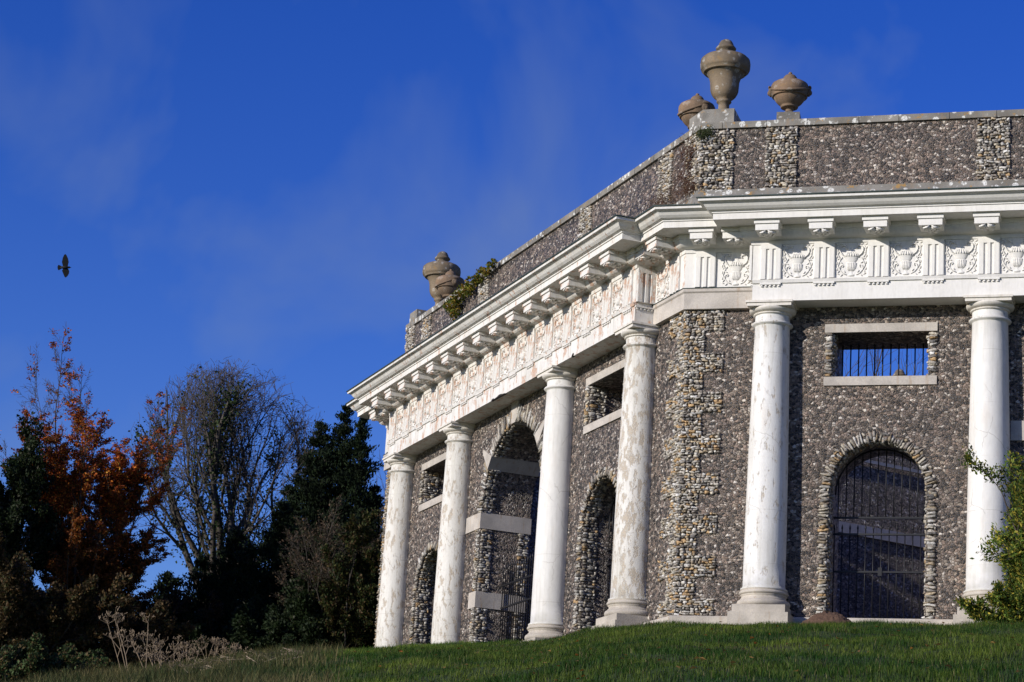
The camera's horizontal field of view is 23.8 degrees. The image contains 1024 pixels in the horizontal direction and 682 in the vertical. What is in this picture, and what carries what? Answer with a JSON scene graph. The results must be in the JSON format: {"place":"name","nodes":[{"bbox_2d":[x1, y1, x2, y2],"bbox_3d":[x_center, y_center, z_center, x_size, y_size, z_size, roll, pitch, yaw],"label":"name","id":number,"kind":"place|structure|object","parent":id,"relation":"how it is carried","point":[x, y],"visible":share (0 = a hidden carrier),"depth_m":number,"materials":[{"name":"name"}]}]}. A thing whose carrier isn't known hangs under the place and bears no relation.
{"place":"outdoors","nodes":[
{"label":"outdoors","id":0,"kind":"place"},
{"bbox_2d":[57,254,70,277],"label":"crow","id":1,"kind":"object","parent":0,"point":[65,266],"visible":1,"depth_m":89.98,"materials":[{"name":"black"}]},
{"bbox_2d":[0,0,1023,610],"label":"sky","id":2,"kind":"structure","parent":0,"point":[272,185],"materials":[{"name":"blue"}]},
{"bbox_2d":[246,618,1023,681],"bbox_3d":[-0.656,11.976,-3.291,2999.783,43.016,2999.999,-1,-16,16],"label":"ground","id":3,"kind":"structure","parent":0,"point":[821,634],"depth_m":26.19,"materials":[{"name":"plant"}]},
{"bbox_2d":[0,643,54,681],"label":"bramble","id":4,"kind":"object","parent":3,"relation":"on","point":[13,665],"visible":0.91,"depth_m":44.75,"materials":[{"name":"green plant"}]},
{"bbox_2d":[0,411,64,578],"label":"holly oak","id":5,"kind":"object","parent":3,"relation":"on","point":[27,485],"visible":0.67,"depth_m":67.92,"materials":[{"name":"green plant"}]},
{"bbox_2d":[0,632,106,674],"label":"bramble","id":6,"kind":"object","parent":3,"relation":"on","point":[64,658],"visible":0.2,"depth_m":45.59,"materials":[{"name":"green plant"}]},
{"bbox_2d":[0,321,194,650],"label":"beech tree","id":7,"kind":"object","parent":3,"relation":"on","point":[78,558],"visible":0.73,"depth_m":69.89,"materials":[{"name":"orange plant"}]},
{"bbox_2d":[0,531,197,668],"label":"brown thicket","id":8,"kind":"object","parent":3,"relation":"on","point":[28,608],"visible":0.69,"depth_m":63.96,"materials":[{"name":"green plant"}]},
{"bbox_2d":[76,648,146,671],"bbox_3d":[-8.140,6.546,48.086,1.891,0.974,1.737,5,-15,-6],"label":"bramble","id":9,"kind":"object","parent":3,"relation":"on","point":[94,658],"visible":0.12,"depth_m":47.72,"materials":[{"name":"green plant"}]},
{"bbox_2d":[99,606,154,672],"bbox_3d":[-6.615,5.288,41.634,0.964,1.383,1.150,5,-15,-4],"label":"dead hogweed","id":10,"kind":"object","parent":3,"relation":"on","point":[118,635],"visible":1,"depth_m":41.42,"materials":[{"name":"brown plant"}]},
{"bbox_2d":[124,628,166,669],"bbox_3d":[-6.488,5.609,43.105,0.651,1.053,0.729,-10,-20,41],"label":"dead hogweed","id":11,"kind":"object","parent":3,"relation":"on","point":[154,643],"visible":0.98,"depth_m":43.20,"materials":[{"name":"brown plant"}]},
{"bbox_2d":[100,578,226,664],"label":"brown thicket","id":12,"kind":"object","parent":3,"relation":"on","point":[172,598],"visible":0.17,"depth_m":70.33,"materials":[{"name":"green plant"}]},
{"bbox_2d":[0,638,350,681],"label":"meadow grass","id":13,"kind":"structure","parent":3,"relation":"on","point":[263,669],"depth_m":35.73,"materials":[{"name":"green plant"}]},
{"bbox_2d":[148,642,202,669],"bbox_3d":[-5.824,5.525,41.540,1.010,0.825,0.568,-5,-17,28],"label":"dead hogweed","id":14,"kind":"object","parent":3,"relation":"on","point":[179,647],"visible":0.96,"depth_m":41.57,"materials":[{"name":"brown plant"}]},
{"bbox_2d":[116,596,249,666],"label":"bush","id":15,"kind":"object","parent":3,"relation":"on","point":[198,631],"visible":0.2,"depth_m":69.77,"materials":[{"name":"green plant"}]},
{"bbox_2d":[170,636,198,661],"bbox_3d":[-7.456,7.165,55.417,0.545,0.906,0.673,-1,-16,16],"label":"dead hogweed","id":16,"kind":"object","parent":3,"relation":"on","point":[186,647],"visible":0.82,"depth_m":55.47,"materials":[{"name":"brown plant"}]},
{"bbox_2d":[196,635,224,657],"bbox_3d":[-7.050,7.314,56.627,0.745,0.914,0.602,-1,-16,16],"label":"dead hogweed","id":17,"kind":"object","parent":3,"relation":"on","point":[214,643],"visible":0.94,"depth_m":56.62,"materials":[{"name":"brown plant"}]},
{"bbox_2d":[122,356,330,599],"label":"bare tree","id":18,"kind":"object","parent":3,"relation":"on","point":[214,448],"visible":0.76,"depth_m":77.91,"materials":[{"name":"brown plant"}]},
{"bbox_2d":[216,638,251,658],"bbox_3d":[-6.258,7.053,54.747,0.696,0.706,0.731,-1,-16,16],"label":"dead hogweed","id":19,"kind":"object","parent":3,"relation":"on","point":[233,643],"visible":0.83,"depth_m":54.71,"materials":[{"name":"brown plant"}]},
{"bbox_2d":[169,647,308,670],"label":"straw litter","id":20,"kind":"object","parent":3,"relation":"on","point":[241,656],"visible":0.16,"depth_m":42.57,"materials":[{"name":"brown plant"}]},
{"bbox_2d":[135,497,372,647],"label":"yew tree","id":21,"kind":"object","parent":3,"relation":"on","point":[249,579],"visible":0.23,"depth_m":73.05,"materials":[{"name":"green plant"}]},
{"bbox_2d":[222,569,343,653],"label":"laurel bush","id":22,"kind":"object","parent":3,"relation":"on","point":[269,625],"visible":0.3,"depth_m":68.49,"materials":[{"name":"green plant"}]},
{"bbox_2d":[241,404,384,598],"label":"yew tree","id":23,"kind":"object","parent":3,"relation":"on","point":[317,488],"visible":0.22,"depth_m":77.00,"materials":[{"name":"green plant"}]},
{"bbox_2d":[259,446,386,538],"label":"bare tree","id":24,"kind":"object","parent":3,"relation":"on","point":[364,481],"visible":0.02,"depth_m":86.86,"materials":[{"name":"brown plant"}]},
{"bbox_2d":[270,495,384,639],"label":"withered tree","id":25,"kind":"object","parent":3,"relation":"on","point":[327,535],"visible":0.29,"depth_m":68.97,"materials":[{"name":"brown plant"}]},
{"bbox_2d":[284,508,378,612],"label":"yew tree","id":26,"kind":"object","parent":3,"relation":"on","point":[358,513],"visible":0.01,"depth_m":71.84,"materials":[{"name":"green plant"}]},
{"bbox_2d":[306,506,381,649],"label":"bush","id":27,"kind":"object","parent":3,"relation":"on","point":[354,582],"visible":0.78,"depth_m":68.18,"materials":[{"name":"green plant"}]},
{"bbox_2d":[361,635,543,647],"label":"grass tufts","id":28,"kind":"object","parent":3,"relation":"on","point":[431,642],"visible":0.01,"depth_m":59.71,"materials":[{"name":"green plant"}]},
{"bbox_2d":[300,621,1021,680],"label":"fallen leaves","id":29,"kind":"object","parent":3,"relation":"on","point":[732,661],"visible":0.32,"depth_m":26.16,"materials":[{"name":"brown plant"}]},
{"bbox_2d":[345,109,1023,647],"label":"mausoleum","id":30,"kind":"structure","parent":3,"relation":"on","point":[611,405],"depth_m":50.48,"materials":[{"name":"stone"}]},
{"bbox_2d":[409,251,460,322],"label":"stone urn","id":31,"kind":"object","parent":30,"relation":"on","point":[432,271],"visible":0.63,"depth_m":68.73,"materials":[{"name":"beige stone"}]},
{"bbox_2d":[434,269,464,298],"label":"stone urn","id":32,"kind":"object","parent":30,"relation":"on","point":[447,283],"visible":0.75,"depth_m":67.50,"materials":[{"name":"beige stone"}]},
{"bbox_2d":[443,258,498,320],"bbox_3d":[-1.101,-1.284,63.674,0.473,1.025,3.477,9,-16,-19],"label":"parapet shrub","id":33,"kind":"object","parent":30,"relation":"on","point":[468,288],"visible":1,"depth_m":63.91,"materials":[{"name":"green plant"}]},
{"bbox_2d":[637,169,719,211],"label":"dry weeds","id":34,"kind":"object","parent":30,"relation":"on","point":[662,197],"visible":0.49,"depth_m":51.71,"materials":[{"name":"brown plant"}]},
{"bbox_2d":[667,132,695,201],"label":"parapet wall","id":35,"kind":"structure","parent":30,"relation":"on","point":[685,162],"depth_m":52.02,"materials":[{"name":"stone"}]},
{"bbox_2d":[677,93,714,128],"bbox_3d":[4.067,-4.841,53.675,0.847,1.320,0.849,1,-15,9],"label":"stone urn","id":36,"kind":"object","parent":30,"relation":"on","point":[697,103],"visible":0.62,"depth_m":53.43,"materials":[{"name":"beige stone"}]},
{"bbox_2d":[692,124,717,141],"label":"moss tuft","id":37,"kind":"object","parent":30,"relation":"attached to","point":[704,131],"visible":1,"depth_m":51.73,"materials":[{"name":"green plant"}]},
{"bbox_2d":[689,39,750,129],"bbox_3d":[4.511,-5.525,52.712,1.266,2.185,1.175,-1,-16,16],"label":"stone urn","id":38,"kind":"object","parent":30,"relation":"on","point":[725,67],"visible":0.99,"depth_m":52.45,"materials":[{"name":"beige stone"}]},
{"bbox_2d":[767,72,811,119],"bbox_3d":[5.947,-5.143,52.141,0.849,1.320,0.847,-11,-21,43],"label":"stone urn","id":39,"kind":"object","parent":30,"relation":"on","point":[789,93],"visible":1,"depth_m":51.91,"materials":[{"name":"beige stone"}]},
{"bbox_2d":[893,369,905,375],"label":"stone urn","id":40,"kind":"object","parent":30,"relation":"on","point":[901,372],"visible":0.09,"depth_m":78.48,"materials":[{"name":"beige stone"}]},
{"bbox_2d":[800,611,850,623],"bbox_3d":[5.890,5.314,45.265,1.320,0.591,1.100,-1,-16,16],"label":"soil mound","id":41,"kind":"object","parent":3,"relation":"on","point":[823,616],"visible":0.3,"depth_m":45.02,"materials":[{"name":"brown soil"}]},
{"bbox_2d":[843,349,927,375],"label":"bare tree","id":42,"kind":"object","parent":3,"relation":"on","point":[877,360],"visible":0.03,"depth_m":94.14,"materials":[{"name":"brown plant"}]},
{"bbox_2d":[952,572,1023,624],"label":"elder bush","id":43,"kind":"object","parent":3,"relation":"on","point":[1010,604],"visible":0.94,"depth_m":42.60,"materials":[{"name":"green plant"}]},
{"bbox_2d":[958,442,1023,591],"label":"elder bush","id":44,"kind":"object","parent":3,"relation":"on","point":[1012,539],"visible":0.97,"depth_m":43.37,"materials":[{"name":"green plant"}]}
]}

